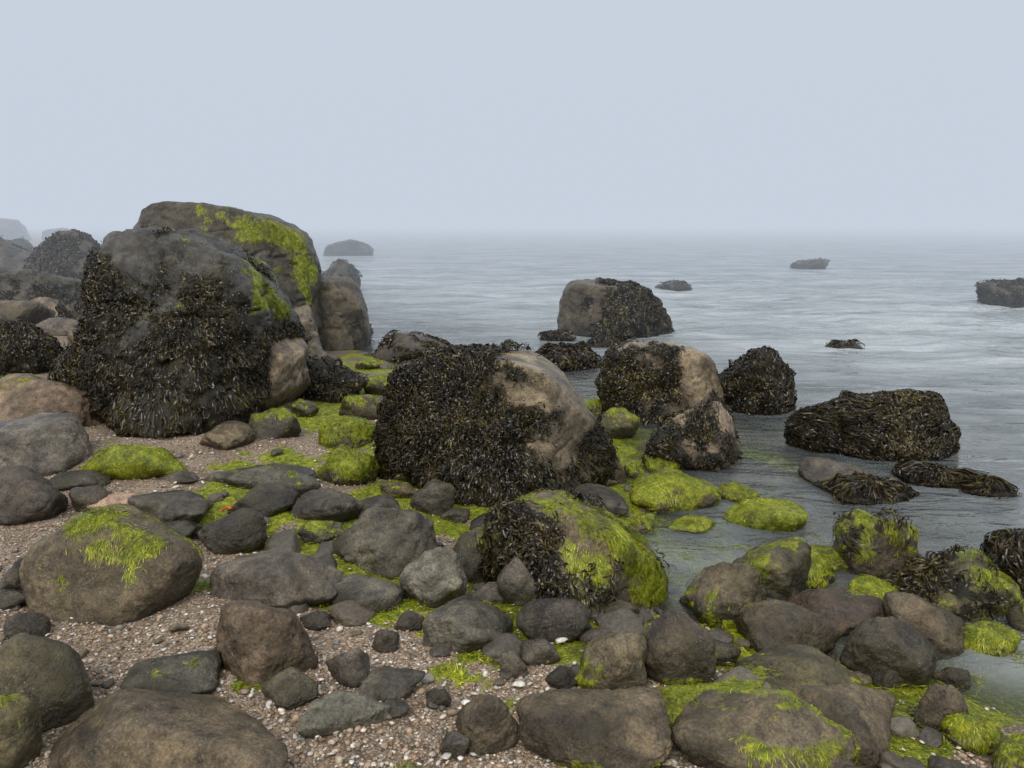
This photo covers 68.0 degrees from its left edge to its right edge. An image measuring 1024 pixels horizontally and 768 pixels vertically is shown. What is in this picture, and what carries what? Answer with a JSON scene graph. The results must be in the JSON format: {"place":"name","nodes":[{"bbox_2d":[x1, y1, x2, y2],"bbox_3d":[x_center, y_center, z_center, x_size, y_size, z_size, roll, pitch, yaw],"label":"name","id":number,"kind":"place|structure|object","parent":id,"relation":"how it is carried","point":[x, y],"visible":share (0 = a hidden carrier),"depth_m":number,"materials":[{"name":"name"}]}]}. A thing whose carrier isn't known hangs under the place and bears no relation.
{"place":"outdoors","nodes":[
{"label":"outdoors","id":0,"kind":"place"},
{"bbox_2d":[0,223,1023,767],"bbox_3d":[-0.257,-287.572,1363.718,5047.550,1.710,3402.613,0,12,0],"label":"beach ground","id":1,"kind":"structure","parent":0,"point":[964,529],"depth_m":4.90,"materials":[{"name":"gravel"}]},
{"bbox_2d":[0,235,31,272],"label":"boulder","id":2,"kind":"object","parent":1,"relation":"on","point":[13,256],"visible":0.3,"depth_m":19.51,"materials":[{"name":"stone"}]},
{"bbox_2d":[0,694,42,767],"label":"boulder","id":3,"kind":"object","parent":1,"relation":"on","point":[21,730],"visible":0.96,"depth_m":2.38,"materials":[{"name":"stone"}]},
{"bbox_2d":[0,300,55,325],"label":"boulder","id":4,"kind":"object","parent":1,"relation":"on","point":[35,312],"visible":0.53,"depth_m":12.33,"materials":[{"name":"stone"}]},
{"bbox_2d":[4,612,51,638],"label":"boulder","id":5,"kind":"object","parent":1,"relation":"on","point":[37,624],"visible":0.68,"depth_m":3.12,"materials":[{"name":"stone"}]},
{"bbox_2d":[0,318,63,377],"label":"boulder","id":6,"kind":"object","parent":1,"relation":"on","point":[27,347],"visible":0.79,"depth_m":8.24,"materials":[{"name":"stone"}]},
{"bbox_2d":[0,465,68,525],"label":"boulder","id":7,"kind":"object","parent":1,"relation":"on","point":[27,494],"visible":0.8,"depth_m":4.40,"materials":[{"name":"stone"}]},
{"bbox_2d":[0,268,86,300],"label":"boulder","id":8,"kind":"object","parent":1,"relation":"on","point":[22,284],"visible":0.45,"depth_m":13.42,"materials":[{"name":"stone"}]},
{"bbox_2d":[0,413,92,476],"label":"boulder","id":9,"kind":"object","parent":1,"relation":"on","point":[46,444],"visible":0.63,"depth_m":5.28,"materials":[{"name":"stone"}]},
{"bbox_2d":[0,632,93,732],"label":"boulder","id":10,"kind":"object","parent":1,"relation":"on","point":[49,677],"visible":0.64,"depth_m":2.61,"materials":[{"name":"stone"}]},
{"bbox_2d":[0,373,103,426],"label":"boulder","id":11,"kind":"object","parent":1,"relation":"on","point":[24,395],"visible":0.66,"depth_m":6.40,"materials":[{"name":"stone"}]},
{"bbox_2d":[22,229,99,279],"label":"boulder","id":12,"kind":"object","parent":1,"relation":"on","point":[61,253],"visible":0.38,"depth_m":16.97,"materials":[{"name":"stone"}]},
{"bbox_2d":[47,342,74,384],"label":"boulder","id":13,"kind":"object","parent":1,"relation":"on","point":[60,366],"visible":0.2,"depth_m":7.03,"materials":[{"name":"plant"}]},
{"bbox_2d":[55,291,84,322],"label":"boulder","id":14,"kind":"object","parent":1,"relation":"on","point":[70,306],"visible":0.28,"depth_m":12.58,"materials":[{"name":"stone"}]},
{"bbox_2d":[68,302,86,392],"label":"boulder","id":15,"kind":"object","parent":1,"relation":"on","point":[78,380],"visible":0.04,"depth_m":6.83,"materials":[{"name":"stone"}]},
{"bbox_2d":[49,470,110,490],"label":"boulder","id":16,"kind":"object","parent":1,"relation":"on","point":[66,480],"visible":0.75,"depth_m":5.01,"materials":[{"name":"stone"}]},
{"bbox_2d":[69,485,111,511],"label":"boulder","id":17,"kind":"object","parent":1,"relation":"on","point":[82,498],"visible":0.68,"depth_m":4.54,"materials":[{"name":"stone"}]},
{"bbox_2d":[19,503,204,625],"bbox_3d":[-1.849,0.890,3.496,0.825,0.623,0.618,0,12,0],"label":"boulder","id":18,"kind":"object","parent":1,"relation":"on","point":[114,564],"visible":0.87,"depth_m":3.34,"materials":[{"name":"stone"}]},
{"bbox_2d":[78,444,188,479],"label":"boulder","id":19,"kind":"object","parent":1,"relation":"on","point":[123,462],"visible":0.83,"depth_m":5.11,"materials":[{"name":"plant"}]},
{"bbox_2d":[49,688,287,767],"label":"boulder","id":20,"kind":"object","parent":1,"relation":"on","point":[134,728],"visible":1,"depth_m":2.35,"materials":[{"name":"stone"}]},
{"bbox_2d":[120,650,220,694],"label":"boulder","id":21,"kind":"object","parent":1,"relation":"on","point":[195,672],"visible":0.77,"depth_m":2.81,"materials":[{"name":"stone"}]},
{"bbox_2d":[127,490,213,523],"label":"boulder","id":22,"kind":"object","parent":1,"relation":"on","point":[169,506],"visible":0.54,"depth_m":4.39,"materials":[{"name":"stone"}]},
{"bbox_2d":[77,222,310,439],"bbox_3d":[-2.969,-0.520,7.014,1.879,1.921,2.314,0,12,0],"label":"boulder","id":23,"kind":"object","parent":1,"relation":"on","point":[182,329],"visible":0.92,"depth_m":6.43,"materials":[{"name":"stone"}]},
{"bbox_2d":[199,420,255,449],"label":"boulder","id":24,"kind":"object","parent":1,"relation":"on","point":[230,435],"visible":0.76,"depth_m":5.97,"materials":[{"name":"stone"}]},
{"bbox_2d":[133,201,323,331],"bbox_3d":[-4.323,-1.741,11.459,2.966,1.950,2.571,0,12,0],"label":"boulder","id":25,"kind":"object","parent":1,"relation":"on","point":[285,251],"visible":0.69,"depth_m":10.64,"materials":[{"name":"stone"}]},
{"bbox_2d":[196,507,266,554],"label":"boulder","id":26,"kind":"object","parent":1,"relation":"on","point":[242,530],"visible":0.85,"depth_m":4.18,"materials":[{"name":"stone"}]},
{"bbox_2d":[204,463,316,488],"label":"boulder","id":27,"kind":"object","parent":1,"relation":"on","point":[251,477],"visible":0.64,"depth_m":5.09,"materials":[{"name":"stone"}]},
{"bbox_2d":[227,482,298,516],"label":"boulder","id":28,"kind":"object","parent":1,"relation":"on","point":[271,499],"visible":0.71,"depth_m":4.65,"materials":[{"name":"stone"}]},
{"bbox_2d":[214,599,318,686],"bbox_3d":[-0.990,1.059,3.024,0.349,0.390,0.335,-11,16,-42],"label":"boulder","id":29,"kind":"object","parent":1,"relation":"on","point":[258,642],"visible":0.7,"depth_m":2.93,"materials":[{"name":"stone"}]},
{"bbox_2d":[248,406,301,439],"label":"boulder","id":30,"kind":"object","parent":1,"relation":"on","point":[279,422],"visible":0.83,"depth_m":6.24,"materials":[{"name":"stone"}]},
{"bbox_2d":[209,549,347,608],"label":"boulder","id":31,"kind":"object","parent":1,"relation":"on","point":[275,578],"visible":0.82,"depth_m":3.52,"materials":[{"name":"stone"}]},
{"bbox_2d":[264,337,310,410],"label":"boulder","id":32,"kind":"object","parent":1,"relation":"on","point":[290,380],"visible":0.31,"depth_m":6.98,"materials":[{"name":"stone"}]},
{"bbox_2d":[261,667,318,709],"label":"boulder","id":33,"kind":"object","parent":1,"relation":"on","point":[290,688],"visible":0.97,"depth_m":2.74,"materials":[{"name":"stone"}]},
{"bbox_2d":[279,470,320,497],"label":"boulder","id":34,"kind":"object","parent":1,"relation":"on","point":[300,483],"visible":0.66,"depth_m":4.96,"materials":[{"name":"stone"}]},
{"bbox_2d":[294,305,322,353],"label":"boulder","id":35,"kind":"object","parent":1,"relation":"on","point":[306,316],"visible":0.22,"depth_m":10.61,"materials":[{"name":"stone"}]},
{"bbox_2d":[297,520,344,543],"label":"boulder","id":36,"kind":"object","parent":1,"relation":"on","point":[316,531],"visible":0.91,"depth_m":4.31,"materials":[{"name":"plant"}]},
{"bbox_2d":[290,488,361,522],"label":"boulder","id":37,"kind":"object","parent":1,"relation":"on","point":[330,504],"visible":0.73,"depth_m":4.58,"materials":[{"name":"stone"}]},
{"bbox_2d":[296,354,371,403],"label":"boulder","id":38,"kind":"object","parent":1,"relation":"on","point":[332,381],"visible":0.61,"depth_m":7.78,"materials":[{"name":"stone"}]},
{"bbox_2d":[297,690,390,737],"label":"boulder","id":39,"kind":"object","parent":1,"relation":"on","point":[340,711],"visible":0.93,"depth_m":2.62,"materials":[{"name":"stone"}]},
{"bbox_2d":[318,276,374,350],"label":"boulder","id":40,"kind":"object","parent":1,"relation":"on","point":[345,316],"visible":0.47,"depth_m":11.55,"materials":[{"name":"stone"}]},
{"bbox_2d":[318,415,375,448],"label":"boulder","id":41,"kind":"object","parent":1,"relation":"on","point":[352,432],"visible":0.82,"depth_m":6.16,"materials":[{"name":"plant"}]},
{"bbox_2d":[326,648,369,688],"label":"boulder","id":42,"kind":"object","parent":1,"relation":"on","point":[350,668],"visible":0.83,"depth_m":2.89,"materials":[{"name":"stone"}]},
{"bbox_2d":[316,444,379,485],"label":"boulder","id":43,"kind":"object","parent":1,"relation":"on","point":[342,465],"visible":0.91,"depth_m":5.34,"materials":[{"name":"plant"}]},
{"bbox_2d":[339,394,378,419],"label":"boulder","id":44,"kind":"object","parent":1,"relation":"on","point":[364,406],"visible":0.81,"depth_m":6.97,"materials":[{"name":"stone"}]},
{"bbox_2d":[332,573,404,612],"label":"boulder","id":45,"kind":"object","parent":1,"relation":"on","point":[377,595],"visible":0.81,"depth_m":3.54,"materials":[{"name":"stone"}]},
{"bbox_2d":[332,507,436,579],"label":"boulder","id":46,"kind":"object","parent":1,"relation":"on","point":[389,544],"visible":0.68,"depth_m":4.00,"materials":[{"name":"stone"}]},
{"bbox_2d":[358,666,424,701],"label":"boulder","id":47,"kind":"object","parent":1,"relation":"on","point":[382,683],"visible":0.87,"depth_m":2.85,"materials":[{"name":"stone"}]},
{"bbox_2d":[372,329,453,363],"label":"boulder","id":48,"kind":"object","parent":1,"relation":"on","point":[397,347],"visible":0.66,"depth_m":10.74,"materials":[{"name":"stone"}]},
{"bbox_2d":[410,478,454,515],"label":"boulder","id":49,"kind":"object","parent":1,"relation":"on","point":[434,496],"visible":0.65,"depth_m":4.79,"materials":[{"name":"stone"}]},
{"bbox_2d":[399,546,467,607],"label":"boulder","id":50,"kind":"object","parent":1,"relation":"on","point":[436,577],"visible":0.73,"depth_m":3.62,"materials":[{"name":"stone"}]},
{"bbox_2d":[439,730,469,759],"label":"boulder","id":51,"kind":"object","parent":1,"relation":"on","point":[455,743],"visible":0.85,"depth_m":2.51,"materials":[{"name":"stone"}]},
{"bbox_2d":[422,595,512,653],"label":"boulder","id":52,"kind":"object","parent":1,"relation":"on","point":[464,624],"visible":0.77,"depth_m":3.19,"materials":[{"name":"stone"}]},
{"bbox_2d":[454,527,495,583],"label":"boulder","id":53,"kind":"object","parent":1,"relation":"on","point":[467,551],"visible":0.35,"depth_m":3.99,"materials":[{"name":"stone"}]},
{"bbox_2d":[455,694,518,755],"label":"boulder","id":54,"kind":"object","parent":1,"relation":"on","point":[486,724],"visible":0.75,"depth_m":2.54,"materials":[{"name":"stone"}]},
{"bbox_2d":[0,441,978,767],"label":"cobbles","id":55,"kind":"object","parent":1,"relation":"on","point":[674,753],"visible":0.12,"depth_m":2.98,"materials":[{"name":"stone"}]},
{"bbox_2d":[0,414,985,767],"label":"shell fragments","id":56,"kind":"object","parent":1,"relation":"on","point":[442,716],"visible":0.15,"depth_m":2.83,"materials":[{"name":"stone"}]},
{"bbox_2d":[0,394,995,767],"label":"pebbles","id":57,"kind":"object","parent":1,"relation":"on","point":[330,688],"visible":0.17,"depth_m":2.93,"materials":[{"name":"gravel"}]},
{"bbox_2d":[372,339,626,507],"bbox_3d":[-0.129,0.322,5.697,1.638,1.303,1.608,11,16,41],"label":"boulder","id":58,"kind":"object","parent":1,"relation":"on","point":[481,425],"visible":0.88,"depth_m":5.18,"materials":[{"name":"plant"}]},
{"bbox_2d":[497,557,539,606],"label":"boulder","id":59,"kind":"object","parent":1,"relation":"on","point":[515,585],"visible":0.56,"depth_m":3.63,"materials":[{"name":"stone"}]},
{"bbox_2d":[520,639,559,666],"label":"boulder","id":60,"kind":"object","parent":1,"relation":"on","point":[536,652],"visible":0.84,"depth_m":3.09,"materials":[{"name":"stone"}]},
{"bbox_2d":[516,598,591,644],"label":"boulder","id":61,"kind":"object","parent":1,"relation":"on","point":[550,620],"visible":0.82,"depth_m":3.27,"materials":[{"name":"stone"}]},
{"bbox_2d":[534,340,601,376],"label":"boulder","id":62,"kind":"object","parent":1,"relation":"on","point":[580,357],"visible":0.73,"depth_m":10.09,"materials":[{"name":"plant"}]},
{"bbox_2d":[476,481,669,621],"bbox_3d":[0.295,0.866,3.934,0.877,0.648,0.799,11,16,41],"label":"boulder","id":63,"kind":"object","parent":1,"relation":"on","point":[593,557],"visible":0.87,"depth_m":3.71,"materials":[{"name":"plant"}]},
{"bbox_2d":[208,361,965,767],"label":"cobbles","id":64,"kind":"object","parent":1,"relation":"on","point":[354,613],"visible":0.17,"depth_m":3.37,"materials":[{"name":"stone"}]},
{"bbox_2d":[516,686,672,767],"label":"boulder","id":65,"kind":"object","parent":1,"relation":"on","point":[596,728],"visible":0.99,"depth_m":2.52,"materials":[{"name":"stone"}]},
{"bbox_2d":[572,483,628,517],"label":"boulder","id":66,"kind":"object","parent":1,"relation":"on","point":[615,503],"visible":0.53,"depth_m":5.03,"materials":[{"name":"stone"}]},
{"bbox_2d":[194,356,1023,767],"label":"green algae carpet","id":67,"kind":"object","parent":1,"relation":"on","point":[896,708],"visible":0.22,"depth_m":3.34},
{"bbox_2d":[575,630,646,689],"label":"boulder","id":68,"kind":"object","parent":1,"relation":"on","point":[613,661],"visible":0.67,"depth_m":2.92,"materials":[{"name":"stone"}]},
{"bbox_2d":[601,407,639,438],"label":"boulder","id":69,"kind":"object","parent":1,"relation":"on","point":[620,423],"visible":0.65,"depth_m":6.81,"materials":[{"name":"plant"}]},
{"bbox_2d":[594,336,723,429],"bbox_3d":[1.503,-0.002,7.762,1.306,0.940,1.104,0,12,0],"label":"boulder","id":70,"kind":"object","parent":1,"relation":"on","point":[648,383],"visible":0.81,"depth_m":7.36,"materials":[{"name":"stone"}]},
{"bbox_2d":[629,469,721,514],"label":"boulder","id":71,"kind":"object","parent":1,"relation":"on","point":[667,492],"visible":0.97,"depth_m":5.15,"materials":[{"name":"plant"}]},
{"bbox_2d":[643,610,716,685],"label":"boulder","id":72,"kind":"object","parent":1,"relation":"on","point":[681,646],"visible":0.73,"depth_m":2.98,"materials":[{"name":"stone"}]},
{"bbox_2d":[641,392,742,477],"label":"boulder","id":73,"kind":"object","parent":1,"relation":"on","point":[699,438],"visible":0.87,"depth_m":5.96,"materials":[{"name":"stone"}]},
{"bbox_2d":[653,676,764,737],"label":"boulder","id":74,"kind":"object","parent":1,"relation":"on","point":[677,698],"visible":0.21,"depth_m":2.79,"materials":[{"name":"plant"}]},
{"bbox_2d":[685,561,765,631],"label":"boulder","id":75,"kind":"object","parent":1,"relation":"on","point":[720,595],"visible":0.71,"depth_m":3.57,"materials":[{"name":"stone"}]},
{"bbox_2d":[718,345,797,423],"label":"boulder","id":76,"kind":"object","parent":1,"relation":"on","point":[757,384],"visible":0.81,"depth_m":7.69,"materials":[{"name":"plant"}]},
{"bbox_2d":[672,685,859,767],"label":"boulder","id":77,"kind":"object","parent":1,"relation":"on","point":[762,727],"visible":0.94,"depth_m":2.52,"materials":[{"name":"stone"}]},
{"bbox_2d":[732,536,811,601],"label":"boulder","id":78,"kind":"object","parent":1,"relation":"on","point":[782,566],"visible":0.59,"depth_m":3.95,"materials":[{"name":"stone"}]},
{"bbox_2d":[736,600,841,652],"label":"boulder","id":79,"kind":"object","parent":1,"relation":"on","point":[762,625],"visible":0.77,"depth_m":3.40,"materials":[{"name":"stone"}]},
{"bbox_2d":[734,644,865,689],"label":"boulder","id":80,"kind":"object","parent":1,"relation":"on","point":[782,666],"visible":0.59,"depth_m":3.02,"materials":[{"name":"stone"}]},
{"bbox_2d":[785,587,884,636],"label":"boulder","id":81,"kind":"object","parent":1,"relation":"on","point":[845,611],"visible":0.54,"depth_m":3.67,"materials":[{"name":"stone"}]},
{"bbox_2d":[784,683,895,767],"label":"boulder","id":82,"kind":"object","parent":1,"relation":"on","point":[863,714],"visible":0.51,"depth_m":2.68,"materials":[{"name":"stone"}]},
{"bbox_2d":[848,574,899,599],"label":"boulder","id":83,"kind":"object","parent":1,"relation":"on","point":[874,586],"visible":0.54,"depth_m":3.91,"materials":[{"name":"plant"}]},
{"bbox_2d":[830,507,919,581],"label":"boulder","id":84,"kind":"object","parent":1,"relation":"on","point":[866,543],"visible":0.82,"depth_m":4.17,"materials":[{"name":"plant"}]},
{"bbox_2d":[840,616,936,688],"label":"boulder","id":85,"kind":"object","parent":1,"relation":"on","point":[907,652],"visible":0.83,"depth_m":3.19,"materials":[{"name":"stone"}]},
{"bbox_2d":[882,591,970,672],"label":"boulder","id":86,"kind":"object","parent":1,"relation":"on","point":[941,629],"visible":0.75,"depth_m":3.43,"materials":[{"name":"stone"}]},
{"bbox_2d":[913,683,968,731],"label":"boulder","id":87,"kind":"object","parent":1,"relation":"on","point":[938,704],"visible":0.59,"depth_m":2.80,"materials":[{"name":"stone"}]},
{"bbox_2d":[882,543,1023,624],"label":"boulder","id":88,"kind":"object","parent":1,"relation":"on","point":[970,584],"visible":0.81,"depth_m":3.77,"materials":[{"name":"plant"}]},
{"bbox_2d":[942,712,1004,756],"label":"boulder","id":89,"kind":"object","parent":1,"relation":"on","point":[977,735],"visible":0.84,"depth_m":2.68,"materials":[{"name":"plant"}]},
{"bbox_2d":[979,528,1023,598],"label":"boulder","id":90,"kind":"object","parent":1,"relation":"on","point":[1006,546],"visible":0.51,"depth_m":3.97,"materials":[{"name":"stone"}]},
{"bbox_2d":[991,732,1023,767],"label":"boulder","id":91,"kind":"object","parent":1,"relation":"on","point":[1008,752],"visible":1,"depth_m":2.54,"materials":[{"name":"plant"}]},
{"bbox_2d":[0,0,1023,222],"label":"sky","id":92,"kind":"structure","parent":0,"point":[292,111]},
{"bbox_2d":[53,223,1023,654],"bbox_3d":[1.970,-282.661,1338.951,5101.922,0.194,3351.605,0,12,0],"label":"sea water","id":93,"kind":"structure","parent":0,"point":[903,305],"depth_m":22.77,"materials":[{"name":"grey liquid"}]},
{"bbox_2d":[323,239,373,255],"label":"boulder","id":94,"kind":"object","parent":93,"relation":"in","point":[350,247],"visible":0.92,"depth_m":44.52,"materials":[{"name":"stone"}]},
{"bbox_2d":[557,277,674,338],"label":"boulder","id":95,"kind":"object","parent":93,"relation":"in","point":[596,307],"visible":0.95,"depth_m":12.85,"materials":[{"name":"stone"}]},
{"bbox_2d":[666,515,715,533],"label":"boulder","id":96,"kind":"object","parent":93,"relation":"on","point":[694,524],"visible":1,"depth_m":4.80,"materials":[{"name":"plant"}]},
{"bbox_2d":[719,481,760,505],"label":"boulder","id":97,"kind":"object","parent":93,"relation":"in","point":[733,492],"visible":0.85,"depth_m":5.32,"materials":[{"name":"plant"}]},
{"bbox_2d":[723,497,808,533],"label":"boulder","id":98,"kind":"object","parent":93,"relation":"in","point":[764,515],"visible":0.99,"depth_m":4.84,"materials":[{"name":"plant"}]},
{"bbox_2d":[806,551,836,590],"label":"boulder","id":99,"kind":"object","parent":93,"relation":"on","point":[821,574],"visible":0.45,"depth_m":4.04,"materials":[{"name":"plant"}]},
{"bbox_2d":[798,456,872,486],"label":"boulder","id":100,"kind":"object","parent":93,"relation":"on","point":[812,470],"visible":0.66,"depth_m":5.72,"materials":[{"name":"stone"}]},
{"bbox_2d":[814,470,920,507],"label":"boulder","id":101,"kind":"object","parent":93,"relation":"on","point":[860,489],"visible":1,"depth_m":5.32,"materials":[{"name":"stone"}]},
{"bbox_2d":[783,388,961,471],"bbox_3d":[3.074,0.428,6.623,1.485,0.832,1.077,0,12,0],"label":"boulder","id":102,"kind":"object","parent":93,"relation":"on","point":[891,427],"visible":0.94,"depth_m":6.27,"materials":[{"name":"plant"}]},
{"bbox_2d":[890,459,988,489],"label":"boulder","id":103,"kind":"object","parent":93,"relation":"on","point":[911,472],"visible":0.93,"depth_m":5.62,"materials":[{"name":"plant"}]},
{"bbox_2d":[959,474,1022,499],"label":"boulder","id":104,"kind":"object","parent":93,"relation":"on","point":[983,487],"visible":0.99,"depth_m":5.41,"materials":[{"name":"plant"}]},
{"bbox_2d":[963,617,1021,662],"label":"boulder","id":105,"kind":"object","parent":93,"relation":"in","point":[992,639],"visible":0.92,"depth_m":3.42,"materials":[{"name":"plant"}]},
{"bbox_2d":[974,277,1023,307],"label":"boulder","id":106,"kind":"object","parent":93,"relation":"in","point":[1007,293],"visible":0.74,"depth_m":17.51,"materials":[{"name":"stone"}]},
{"bbox_2d":[932,667,971,692],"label":"boulder","id":107,"kind":"object","parent":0,"point":[958,679],"visible":0.84,"depth_m":3.18,"materials":[{"name":"stone"}]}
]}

